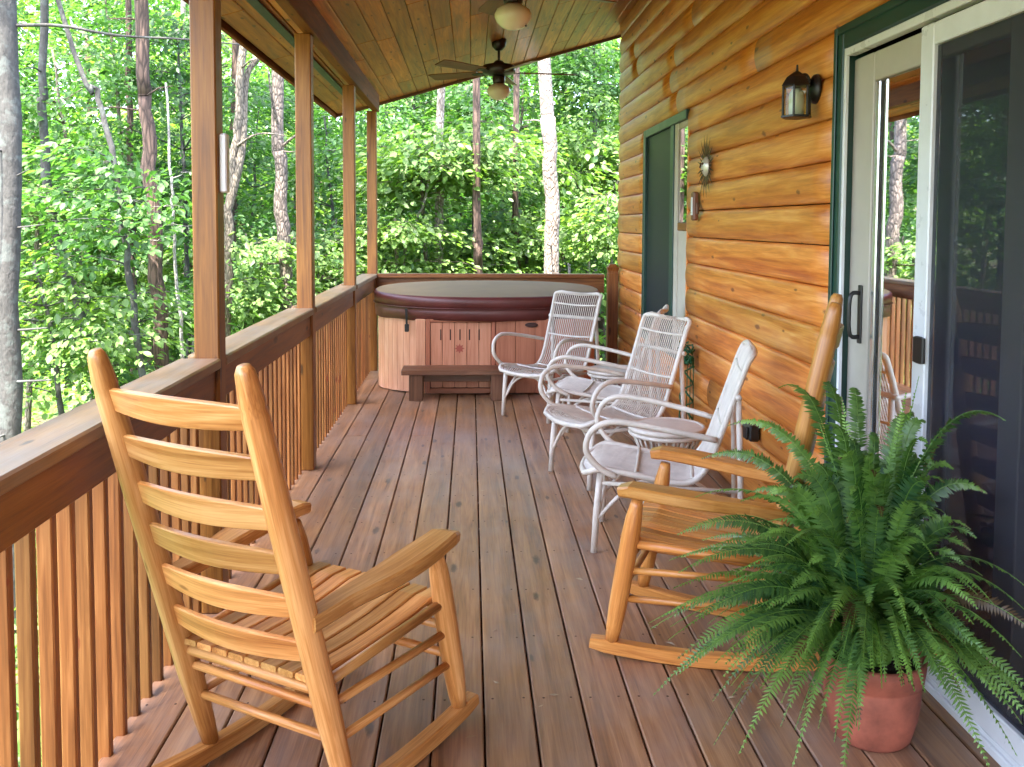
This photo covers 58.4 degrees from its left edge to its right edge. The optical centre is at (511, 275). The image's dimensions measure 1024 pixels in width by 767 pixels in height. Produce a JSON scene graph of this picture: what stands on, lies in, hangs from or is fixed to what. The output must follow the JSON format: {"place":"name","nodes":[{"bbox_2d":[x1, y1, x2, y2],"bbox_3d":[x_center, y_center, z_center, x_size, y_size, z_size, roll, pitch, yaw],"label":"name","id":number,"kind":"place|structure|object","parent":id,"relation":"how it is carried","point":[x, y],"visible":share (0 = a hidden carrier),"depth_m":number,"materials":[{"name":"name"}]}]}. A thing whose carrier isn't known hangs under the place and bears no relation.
{"place":"outdoors","nodes":[
{"label":"outdoors","id":0,"kind":"place"},
{"bbox_2d":[15,157,605,766],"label":"ground","id":1,"kind":"structure","parent":0,"point":[39,417],"depth_m":18.01,"materials":[{"name":"plant"}]},
{"bbox_2d":[20,50,81,318],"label":"forest tree","id":2,"kind":"object","parent":1,"relation":"on","point":[33,105],"visible":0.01,"depth_m":22.03,"materials":[{"name":"green plant"}]},
{"bbox_2d":[27,0,94,399],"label":"hardwood tree","id":3,"kind":"object","parent":1,"relation":"on","point":[42,64],"visible":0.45,"depth_m":10.16,"materials":[{"name":"grey plant"}]},
{"bbox_2d":[17,0,122,338],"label":"forest tree","id":4,"kind":"object","parent":1,"relation":"on","point":[30,71],"visible":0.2,"depth_m":19.23,"materials":[{"name":"green plant"}]},
{"bbox_2d":[19,158,131,431],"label":"understory tree","id":5,"kind":"object","parent":1,"relation":"on","point":[28,410],"visible":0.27,"depth_m":10.52,"materials":[{"name":"green plant"}]},
{"bbox_2d":[20,30,163,400],"bbox_3d":[-5.611,0.069,11.154,2.418,6.117,2.661,0,3,-3],"label":"understory tree","id":6,"kind":"object","parent":1,"relation":"on","point":[28,98],"visible":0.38,"depth_m":11.08,"materials":[{"name":"green plant"}]},
{"bbox_2d":[18,17,186,367],"bbox_3d":[-10.228,-1.793,22.415,5.177,8.804,5.608,0,3,-3],"label":"forest tree","id":7,"kind":"object","parent":1,"relation":"on","point":[110,276],"visible":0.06,"depth_m":21.84,"materials":[{"name":"green plant"}]},
{"bbox_2d":[20,0,191,377],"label":"sapling tree","id":8,"kind":"object","parent":1,"relation":"on","point":[114,201],"visible":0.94,"depth_m":9.04,"materials":[{"name":"green plant"}]},
{"bbox_2d":[18,244,193,419],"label":"understory tree","id":9,"kind":"object","parent":1,"relation":"on","point":[81,351],"visible":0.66,"depth_m":9.30,"materials":[{"name":"green plant"}]},
{"bbox_2d":[0,0,239,633],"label":"hardwood tree","id":10,"kind":"object","parent":1,"relation":"on","point":[12,381],"visible":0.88,"depth_m":7.74,"materials":[{"name":"grey plant"}]},
{"bbox_2d":[86,0,171,369],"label":"hardwood tree","id":11,"kind":"object","parent":1,"relation":"on","point":[148,164],"visible":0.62,"depth_m":10.02,"materials":[{"name":"brown plant"}]},
{"bbox_2d":[125,0,137,372],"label":"hardwood tree","id":12,"kind":"object","parent":1,"relation":"on","point":[128,7],"visible":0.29,"depth_m":12.16,"materials":[{"name":"brown plant"}]},
{"bbox_2d":[17,0,249,320],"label":"understory tree","id":13,"kind":"object","parent":1,"relation":"on","point":[103,11],"visible":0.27,"depth_m":13.01,"materials":[{"name":"green plant"}]},
{"bbox_2d":[22,243,267,415],"bbox_3d":[-4.230,1.378,10.554,2.891,3.529,2.650,0,3,-3],"label":"understory tree","id":14,"kind":"object","parent":1,"relation":"on","point":[141,321],"visible":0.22,"depth_m":10.31,"materials":[{"name":"green plant"}]},
{"bbox_2d":[22,0,267,372],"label":"forest tree","id":15,"kind":"object","parent":1,"relation":"on","point":[102,2],"visible":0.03,"depth_m":20.76,"materials":[{"name":"green plant"}]},
{"bbox_2d":[114,82,192,358],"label":"sapling tree","id":16,"kind":"object","parent":1,"relation":"on","point":[180,240],"visible":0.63,"depth_m":9.81,"materials":[{"name":"green plant"}]},
{"bbox_2d":[48,1,294,358],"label":"understory tree","id":17,"kind":"object","parent":1,"relation":"on","point":[174,32],"visible":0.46,"depth_m":12.10,"materials":[{"name":"green plant"}]},
{"bbox_2d":[45,0,331,353],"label":"forest tree","id":18,"kind":"object","parent":1,"relation":"on","point":[159,156],"visible":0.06,"depth_m":18.88,"materials":[{"name":"green plant"}]},
{"bbox_2d":[133,1,289,302],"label":"forest tree","id":19,"kind":"object","parent":1,"relation":"on","point":[179,5],"visible":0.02,"depth_m":23.20,"materials":[{"name":"green plant"}]},
{"bbox_2d":[144,203,323,341],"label":"understory tree","id":20,"kind":"object","parent":1,"relation":"on","point":[241,232],"visible":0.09,"depth_m":11.72,"materials":[{"name":"green plant"}]},
{"bbox_2d":[229,39,238,332],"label":"hardwood tree","id":21,"kind":"object","parent":1,"relation":"on","point":[235,49],"visible":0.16,"depth_m":13.16,"materials":[{"name":"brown plant"}]},
{"bbox_2d":[224,45,287,337],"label":"hardwood tree","id":22,"kind":"object","parent":1,"relation":"on","point":[237,151],"visible":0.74,"depth_m":10.28,"materials":[{"name":"beige plant"}]},
{"bbox_2d":[162,81,365,305],"bbox_3d":[-4.109,-0.210,14.901,3.457,5.917,2.796,0,3,-3],"label":"understory tree","id":23,"kind":"object","parent":1,"relation":"on","point":[249,205],"visible":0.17,"depth_m":14.82,"materials":[{"name":"green plant"}]},
{"bbox_2d":[254,69,295,309],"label":"pine tree","id":24,"kind":"object","parent":1,"relation":"on","point":[276,90],"visible":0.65,"depth_m":10.59,"materials":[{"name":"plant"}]},
{"bbox_2d":[224,229,328,331],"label":"understory tree","id":25,"kind":"object","parent":1,"relation":"on","point":[259,286],"visible":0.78,"depth_m":10.32,"materials":[{"name":"green plant"}]},
{"bbox_2d":[187,47,378,325],"bbox_3d":[-5.603,-2.072,22.188,5.202,8.917,5.780,0,3,-3],"label":"forest tree","id":26,"kind":"object","parent":1,"relation":"on","point":[326,209],"visible":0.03,"depth_m":21.71,"materials":[{"name":"green plant"}]},
{"bbox_2d":[222,51,381,239],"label":"understory tree","id":27,"kind":"object","parent":1,"relation":"on","point":[262,80],"visible":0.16,"depth_m":16.41,"materials":[{"name":"green plant"}]},
{"bbox_2d":[14,316,605,766],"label":"undergrowth","id":28,"kind":"object","parent":1,"relation":"on","point":[70,392],"visible":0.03,"depth_m":16.39,"materials":[{"name":"green plant"}]},
{"bbox_2d":[238,229,381,304],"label":"understory tree","id":29,"kind":"object","parent":1,"relation":"on","point":[326,264],"visible":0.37,"depth_m":11.18,"materials":[{"name":"green plant"}]},
{"bbox_2d":[232,210,400,291],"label":"understory tree","id":30,"kind":"object","parent":1,"relation":"on","point":[317,232],"visible":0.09,"depth_m":12.28,"materials":[{"name":"green plant"}]},
{"bbox_2d":[17,0,618,354],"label":"woodland","id":31,"kind":"object","parent":1,"relation":"on","point":[22,3],"depth_m":26.98,"materials":[{"name":"green plant"}]},
{"bbox_2d":[235,105,406,316],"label":"understory tree","id":32,"kind":"object","parent":1,"relation":"on","point":[332,145],"visible":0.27,"depth_m":13.80,"materials":[{"name":"green plant"}]},
{"bbox_2d":[254,71,454,256],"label":"forest tree","id":33,"kind":"object","parent":1,"relation":"on","point":[316,211],"visible":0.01,"depth_m":20.90,"materials":[{"name":"green plant"}]},
{"bbox_2d":[291,100,421,275],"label":"understory tree","id":34,"kind":"object","parent":1,"relation":"on","point":[391,122],"visible":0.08,"depth_m":15.61,"materials":[{"name":"green plant"}]},
{"bbox_2d":[315,203,487,283],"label":"understory tree","id":35,"kind":"object","parent":1,"relation":"on","point":[421,232],"visible":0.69,"depth_m":11.79,"materials":[{"name":"green plant"}]},
{"bbox_2d":[290,75,520,269],"bbox_3d":[-2.411,-2.823,21.191,5.637,10.373,5.290,0,3,-3],"label":"forest tree","id":36,"kind":"object","parent":1,"relation":"on","point":[384,117],"depth_m":20.57,"materials":[{"name":"green plant"}]},
{"bbox_2d":[321,108,531,272],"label":"understory tree","id":37,"kind":"object","parent":1,"relation":"on","point":[395,164],"visible":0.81,"depth_m":12.11,"materials":[{"name":"green plant"}]},
{"bbox_2d":[364,136,489,272],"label":"sapling tree","id":38,"kind":"object","parent":1,"relation":"on","point":[455,209],"visible":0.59,"depth_m":12.37,"materials":[{"name":"green plant"}]},
{"bbox_2d":[432,87,444,270],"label":"hardwood tree","id":39,"kind":"object","parent":1,"relation":"on","point":[440,107],"visible":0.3,"depth_m":12.64,"materials":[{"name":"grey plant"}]},
{"bbox_2d":[356,80,529,272],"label":"understory tree","id":40,"kind":"object","parent":1,"relation":"on","point":[416,104],"visible":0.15,"depth_m":17.60,"materials":[{"name":"green plant"}]},
{"bbox_2d":[363,192,528,272],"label":"understory tree","id":41,"kind":"object","parent":1,"relation":"on","point":[488,217],"visible":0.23,"depth_m":13.51,"materials":[{"name":"green plant"}]},
{"bbox_2d":[386,220,543,272],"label":"understory tree","id":42,"kind":"object","parent":1,"relation":"on","point":[460,251],"visible":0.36,"depth_m":12.41,"materials":[{"name":"green plant"}]},
{"bbox_2d":[380,117,569,257],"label":"understory tree","id":43,"kind":"object","parent":1,"relation":"on","point":[501,148],"visible":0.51,"depth_m":12.40,"materials":[{"name":"green plant"}]},
{"bbox_2d":[377,69,575,252],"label":"forest tree","id":44,"kind":"object","parent":1,"relation":"on","point":[468,185],"visible":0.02,"depth_m":21.55,"materials":[{"name":"green plant"}]},
{"bbox_2d":[472,77,482,272],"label":"hardwood tree","id":45,"kind":"object","parent":1,"relation":"on","point":[477,243],"visible":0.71,"depth_m":11.89,"materials":[{"name":"brown plant"}]},
{"bbox_2d":[405,79,557,179],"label":"understory tree","id":46,"kind":"object","parent":1,"relation":"on","point":[459,114],"visible":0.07,"depth_m":18.98,"materials":[{"name":"green plant"}]},
{"bbox_2d":[416,64,593,217],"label":"understory tree","id":47,"kind":"object","parent":1,"relation":"on","point":[467,97],"visible":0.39,"depth_m":15.80,"materials":[{"name":"green plant"}]},
{"bbox_2d":[392,38,620,272],"bbox_3d":[-0.087,-2.449,19.705,5.381,10.061,5.374,2,4,29],"label":"forest tree","id":48,"kind":"object","parent":1,"relation":"on","point":[508,85],"visible":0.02,"depth_m":19.22,"materials":[{"name":"green plant"}]},
{"bbox_2d":[512,67,520,268],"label":"hardwood tree","id":49,"kind":"object","parent":1,"relation":"on","point":[516,93],"visible":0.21,"depth_m":13.09,"materials":[{"name":"brown plant"}]},
{"bbox_2d":[444,208,601,272],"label":"understory tree","id":50,"kind":"object","parent":1,"relation":"on","point":[530,223],"visible":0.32,"depth_m":13.12,"materials":[{"name":"green plant"}]},
{"bbox_2d":[456,228,604,274],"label":"understory tree","id":51,"kind":"object","parent":1,"relation":"on","point":[527,241],"visible":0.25,"depth_m":12.86,"materials":[{"name":"green plant"}]},
{"bbox_2d":[524,57,559,272],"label":"pine tree","id":52,"kind":"object","parent":1,"relation":"on","point":[547,121],"visible":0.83,"depth_m":11.11,"materials":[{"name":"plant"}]},
{"bbox_2d":[464,39,619,313],"bbox_3d":[1.306,-1.819,20.706,5.476,8.585,5.311,0,3,-3],"label":"forest tree","id":53,"kind":"object","parent":1,"relation":"on","point":[563,207],"visible":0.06,"depth_m":20.30,"materials":[{"name":"green plant"}]},
{"bbox_2d":[510,83,619,212],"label":"understory tree","id":54,"kind":"object","parent":1,"relation":"on","point":[575,144],"visible":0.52,"depth_m":14.20,"materials":[{"name":"green plant"}]},
{"bbox_2d":[519,38,620,364],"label":"understory tree","id":55,"kind":"object","parent":1,"relation":"on","point":[576,58],"visible":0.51,"depth_m":15.30,"materials":[{"name":"green plant"}]},
{"bbox_2d":[524,192,618,303],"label":"understory tree","id":56,"kind":"object","parent":1,"relation":"on","point":[598,262],"visible":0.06,"depth_m":13.39,"materials":[{"name":"green plant"}]},
{"bbox_2d":[528,40,620,357],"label":"forest tree","id":57,"kind":"object","parent":1,"relation":"on","point":[601,327],"visible":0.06,"depth_m":21.92,"materials":[{"name":"green plant"}]},
{"bbox_2d":[536,182,618,270],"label":"understory tree","id":58,"kind":"object","parent":1,"relation":"on","point":[588,234],"visible":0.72,"depth_m":12.00,"materials":[{"name":"green plant"}]},
{"bbox_2d":[540,135,619,272],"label":"sapling tree","id":59,"kind":"object","parent":1,"relation":"on","point":[590,176],"visible":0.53,"depth_m":12.92,"materials":[{"name":"green plant"}]},
{"bbox_2d":[567,263,605,343],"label":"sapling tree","id":60,"kind":"object","parent":1,"relation":"on","point":[603,303],"visible":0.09,"depth_m":9.81,"materials":[{"name":"green plant"}]},
{"bbox_2d":[587,243,589,273],"bbox_3d":[1.106,1.128,13.150,0.078,3.499,0.082,-1,4,-27],"label":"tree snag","id":61,"kind":"object","parent":1,"relation":"on","point":[588,262],"visible":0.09,"depth_m":13.06,"materials":[{"name":"brown wood"}]},
{"bbox_2d":[567,44,619,296],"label":"forest tree","id":62,"kind":"object","parent":1,"relation":"on","point":[604,56],"visible":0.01,"depth_m":21.05,"materials":[{"name":"green plant"}]},
{"bbox_2d":[617,0,1023,766],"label":"log cabin","id":63,"kind":"object","parent":1,"relation":"on","point":[881,190],"visible":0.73,"depth_m":3.36,"materials":[{"name":"orange wood"}]},
{"bbox_2d":[183,0,637,118],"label":"porch roof","id":64,"kind":"structure","parent":63,"relation":"attached to","point":[376,53],"depth_m":6.84,"materials":[{"name":"brown wood"}]},
{"bbox_2d":[428,38,576,99],"bbox_3d":[-0.083,-1.736,7.735,1.268,0.506,1.283,0,3,-3],"label":"ceiling fan","id":65,"kind":"object","parent":64,"relation":"hanging from","point":[499,71],"visible":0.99,"depth_m":7.66,"materials":[{"name":"brown metal"}]},
{"bbox_2d":[479,0,617,30],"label":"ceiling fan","id":66,"kind":"object","parent":64,"relation":"hanging from","point":[512,15],"visible":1,"depth_m":4.86,"materials":[{"name":"beige glass"}]},
{"bbox_2d":[375,394,540,766],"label":"deck frame","id":67,"kind":"object","parent":63,"relation":"attached to","point":[480,608],"visible":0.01,"depth_m":3.54,"materials":[{"name":"brown wood"}]},
{"bbox_2d":[0,358,220,766],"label":"porch railing","id":68,"kind":"object","parent":67,"relation":"attached to","point":[100,662],"visible":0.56,"depth_m":2.22,"materials":[{"name":"brown wood"}]},
{"bbox_2d":[188,308,313,578],"bbox_3d":[-1.159,0.813,4.306,0.147,1.155,1.841,0,3,-3],"label":"porch railing","id":69,"kind":"object","parent":67,"relation":"attached to","point":[268,349],"visible":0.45,"depth_m":4.46,"materials":[{"name":"brown wood"}]},
{"bbox_2d":[291,285,355,451],"bbox_3d":[-1.245,0.703,6.225,0.147,1.155,1.824,0,3,-3],"label":"porch railing","id":70,"kind":"object","parent":67,"relation":"attached to","point":[333,305],"visible":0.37,"depth_m":6.25,"materials":[{"name":"brown wood"}]},
{"bbox_2d":[339,274,376,389],"bbox_3d":[-1.325,0.602,7.995,0.147,1.155,1.544,0,3,-3],"label":"porch railing","id":71,"kind":"object","parent":67,"relation":"attached to","point":[365,285],"visible":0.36,"depth_m":8.13,"materials":[{"name":"brown wood"}]},
{"bbox_2d":[377,273,604,292],"bbox_3d":[-0.203,0.548,8.850,2.184,1.135,0.140,0,3,-3],"label":"porch railing","id":72,"kind":"object","parent":67,"relation":"attached to","point":[595,280],"visible":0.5,"depth_m":8.78,"materials":[{"name":"brown wood"}]},
{"bbox_2d":[98,370,1000,766],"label":"deck","id":73,"kind":"structure","parent":67,"relation":"on","point":[606,726],"depth_m":3.15,"materials":[{"name":"brown wood"}]},
{"bbox_2d":[189,0,228,613],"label":"porch post","id":74,"kind":"object","parent":73,"relation":"on","point":[207,194],"visible":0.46,"depth_m":3.24,"materials":[{"name":"brown wood"}]},
{"bbox_2d":[219,133,229,192],"bbox_3d":[-1.028,-0.402,3.274,0.030,0.210,0.044,0,3,-3],"label":"post thermometer","id":75,"kind":"object","parent":74,"relation":"attached to","point":[224,180],"visible":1,"depth_m":3.25,"materials":[{"name":"white plastic"}]},
{"bbox_2d":[87,347,478,766],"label":"rocking chair","id":76,"kind":"object","parent":73,"relation":"on","point":[302,626],"visible":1,"depth_m":2.15,"materials":[{"name":"brown wood"}]},
{"bbox_2d":[294,33,315,469],"bbox_3d":[-1.176,-0.120,5.221,0.089,2.473,0.089,0,3,-3],"label":"porch post","id":77,"kind":"object","parent":73,"relation":"on","point":[304,148],"visible":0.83,"depth_m":5.17,"materials":[{"name":"brown wood"}]},
{"bbox_2d":[342,85,356,403],"bbox_3d":[-1.263,-0.230,7.130,0.089,2.473,0.089,0,3,-3],"label":"porch post","id":78,"kind":"object","parent":73,"relation":"on","point":[349,180],"visible":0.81,"depth_m":7.08,"materials":[{"name":"brown wood"}]},
{"bbox_2d":[367,111,377,370],"bbox_3d":[-1.336,-0.324,8.761,0.089,2.473,0.089,0,3,-3],"label":"porch post","id":79,"kind":"object","parent":73,"relation":"on","point":[372,262],"visible":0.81,"depth_m":8.71,"materials":[{"name":"brown wood"}]},
{"bbox_2d":[401,365,513,400],"bbox_3d":[-0.437,0.871,7.422,0.900,0.249,0.275,0,3,-3],"label":"step bench","id":80,"kind":"object","parent":73,"relation":"on","point":[419,375],"visible":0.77,"depth_m":7.33,"materials":[{"name":"brown wood"}]},
{"bbox_2d":[373,280,598,393],"bbox_3d":[-0.221,0.517,8.083,1.986,0.884,1.160,0,3,-3],"label":"hot tub","id":81,"kind":"object","parent":73,"relation":"on","point":[464,322],"visible":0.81,"depth_m":7.59,"materials":[{"name":"brown wood"}]},
{"bbox_2d":[146,393,923,705],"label":"deck nails","id":82,"kind":"object","parent":73,"relation":"on","point":[511,589],"visible":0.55,"depth_m":3.59,"materials":[{"name":"metal"}]},
{"bbox_2d":[317,396,755,737],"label":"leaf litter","id":83,"kind":"object","parent":73,"relation":"on","point":[517,614],"visible":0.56,"depth_m":3.10,"materials":[{"name":"brown plant"}]},
{"bbox_2d":[491,290,602,423],"bbox_3d":[0.291,0.583,6.859,0.612,0.898,0.769,3,4,39],"label":"rattan armchair","id":84,"kind":"object","parent":73,"relation":"on","point":[525,368],"visible":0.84,"depth_m":6.95,"materials":[{"name":"white wicker"}]},
{"bbox_2d":[546,304,668,448],"bbox_3d":[0.617,0.637,5.929,0.769,0.898,0.612,1,3,15],"label":"rattan armchair","id":85,"kind":"object","parent":73,"relation":"on","point":[571,385],"visible":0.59,"depth_m":5.87,"materials":[{"name":"white wicker"}]},
{"bbox_2d":[606,264,618,363],"bbox_3d":[0.952,0.407,8.709,0.108,1.039,0.108,0,3,-3],"label":"newel post","id":86,"kind":"object","parent":73,"relation":"on","point":[612,311],"visible":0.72,"depth_m":8.66,"materials":[{"name":"brown wood"}]},
{"bbox_2d":[587,365,642,428],"bbox_3d":[0.727,0.856,6.479,0.398,0.404,0.398,-1,4,-25],"label":"rattan table","id":87,"kind":"object","parent":73,"relation":"on","point":[593,375],"visible":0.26,"depth_m":6.37,"materials":[{"name":"white wicker"}]},
{"bbox_2d":[538,312,692,490],"bbox_3d":[0.588,0.680,5.184,0.769,0.898,0.612,-1,4,-27],"label":"rattan armchair","id":88,"kind":"object","parent":73,"relation":"on","point":[584,416],"visible":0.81,"depth_m":5.23,"materials":[{"name":"white wicker"}]},
{"bbox_2d":[628,417,706,502],"bbox_3d":[0.788,0.959,4.673,0.398,0.404,0.398,0,3,-3],"label":"rattan table","id":89,"kind":"object","parent":73,"relation":"on","point":[645,435],"visible":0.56,"depth_m":4.59,"materials":[{"name":"white wicker"}]},
{"bbox_2d":[579,339,757,552],"bbox_3d":[0.689,0.742,4.093,0.769,0.898,0.612,1,3,10],"label":"rattan armchair","id":90,"kind":"object","parent":73,"relation":"on","point":[615,461],"visible":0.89,"depth_m":3.98,"materials":[{"name":"white wicker"}]},
{"bbox_2d":[677,341,694,448],"bbox_3d":[1.079,0.750,5.734,0.092,0.694,0.275,0,3,-3],"label":"wire trellis","id":91,"kind":"object","parent":73,"relation":"on","point":[688,358],"visible":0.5,"depth_m":5.64,"materials":[{"name":"green metal"}]},
{"bbox_2d":[589,293,936,671],"bbox_3d":[0.851,0.656,3.045,1.081,1.186,0.604,1,3,20],"label":"rocking chair","id":92,"kind":"object","parent":73,"relation":"on","point":[661,517],"visible":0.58,"depth_m":2.95,"materials":[{"name":"orange wood"}]},
{"bbox_2d":[648,377,1023,766],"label":"potted fern","id":93,"kind":"object","parent":73,"relation":"on","point":[847,594],"visible":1,"depth_m":2.42,"materials":[{"name":"green plant"}]},
{"bbox_2d":[641,109,691,361],"bbox_3d":[1.141,-0.290,6.702,0.105,1.665,1.472,0,3,-3],"label":"window","id":94,"kind":"structure","parent":63,"relation":"in","point":[665,211],"depth_m":6.63,"materials":[{"name":"green glass"}]},
{"bbox_2d":[691,192,698,220],"bbox_3d":[1.120,-0.426,5.612,0.037,0.176,0.093,0,3,-3],"label":"wall thermometer","id":95,"kind":"object","parent":63,"relation":"attached to","point":[694,205],"depth_m":5.59,"materials":[{"name":"brown wood"}]},
{"bbox_2d":[698,140,712,194],"bbox_3d":[1.124,-0.643,5.388,0.049,0.373,0.373,0,3,-3],"label":"sun ornament","id":96,"kind":"object","parent":63,"relation":"attached to","point":[705,165],"visible":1,"depth_m":5.36,"materials":[{"name":"metal"}]},
{"bbox_2d":[742,422,759,441],"bbox_3d":[1.164,0.761,4.468,0.068,0.080,0.100,0,3,-3],"label":"outlet box","id":97,"kind":"object","parent":63,"relation":"attached to","point":[751,432],"visible":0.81,"depth_m":4.42,"materials":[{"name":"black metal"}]},
{"bbox_2d":[781,65,821,119],"bbox_3d":[1.165,-0.747,3.720,0.144,0.216,0.116,0,3,-3],"label":"wall lantern","id":98,"kind":"object","parent":63,"relation":"attached to","point":[796,81],"depth_m":3.69,"materials":[{"name":"black metal"}]},
{"bbox_2d":[824,0,1023,766],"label":"patio door","id":99,"kind":"structure","parent":63,"relation":"in","point":[926,233],"depth_m":2.70,"materials":[{"name":"green paint"}]},
{"bbox_2d":[17,0,617,137],"label":"sky","id":100,"kind":"structure","parent":0,"point":[110,113],"materials":[{"name":"white"}]}
]}

